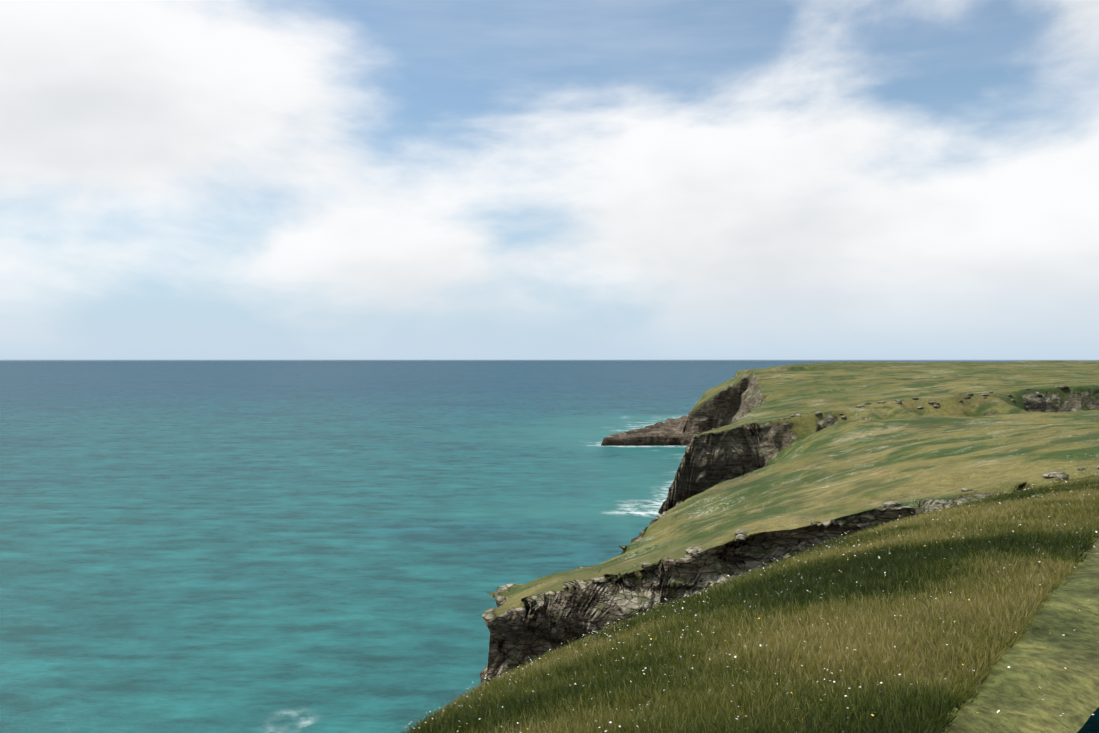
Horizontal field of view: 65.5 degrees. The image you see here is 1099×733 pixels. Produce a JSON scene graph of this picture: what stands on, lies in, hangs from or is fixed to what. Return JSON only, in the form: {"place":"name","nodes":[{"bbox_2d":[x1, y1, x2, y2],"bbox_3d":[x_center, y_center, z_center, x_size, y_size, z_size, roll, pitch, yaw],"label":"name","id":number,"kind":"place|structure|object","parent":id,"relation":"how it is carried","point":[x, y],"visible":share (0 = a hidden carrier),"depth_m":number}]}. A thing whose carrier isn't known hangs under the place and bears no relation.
{"place":"outdoors","nodes":[
{"label":"outdoors","id":0,"kind":"place"},
{"bbox_2d":[0,360,1098,732],"bbox_3d":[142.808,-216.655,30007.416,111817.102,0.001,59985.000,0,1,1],"label":"sea","id":1,"kind":"structure","parent":0,"point":[266,546],"depth_m":240.92},
{"bbox_2d":[0,0,1098,359],"label":"sky","id":2,"kind":"structure","parent":0,"point":[180,179]},
{"bbox_2d":[458,361,1098,732],"bbox_3d":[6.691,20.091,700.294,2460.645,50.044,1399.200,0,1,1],"label":"headland","id":3,"kind":"structure","parent":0,"point":[771,483],"depth_m":81.27},
{"bbox_2d":[401,475,1098,732],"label":"grass tufts","id":4,"kind":"object","parent":3,"relation":"on","point":[910,700],"visible":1,"depth_m":7.72},
{"bbox_2d":[406,474,1098,732],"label":"flowers","id":5,"kind":"object","parent":3,"relation":"on","point":[810,613],"visible":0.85,"depth_m":9.67},
{"bbox_2d":[563,385,1098,588],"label":"boulders","id":6,"kind":"object","parent":3,"relation":"on","point":[739,534],"visible":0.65,"depth_m":58.73}
]}

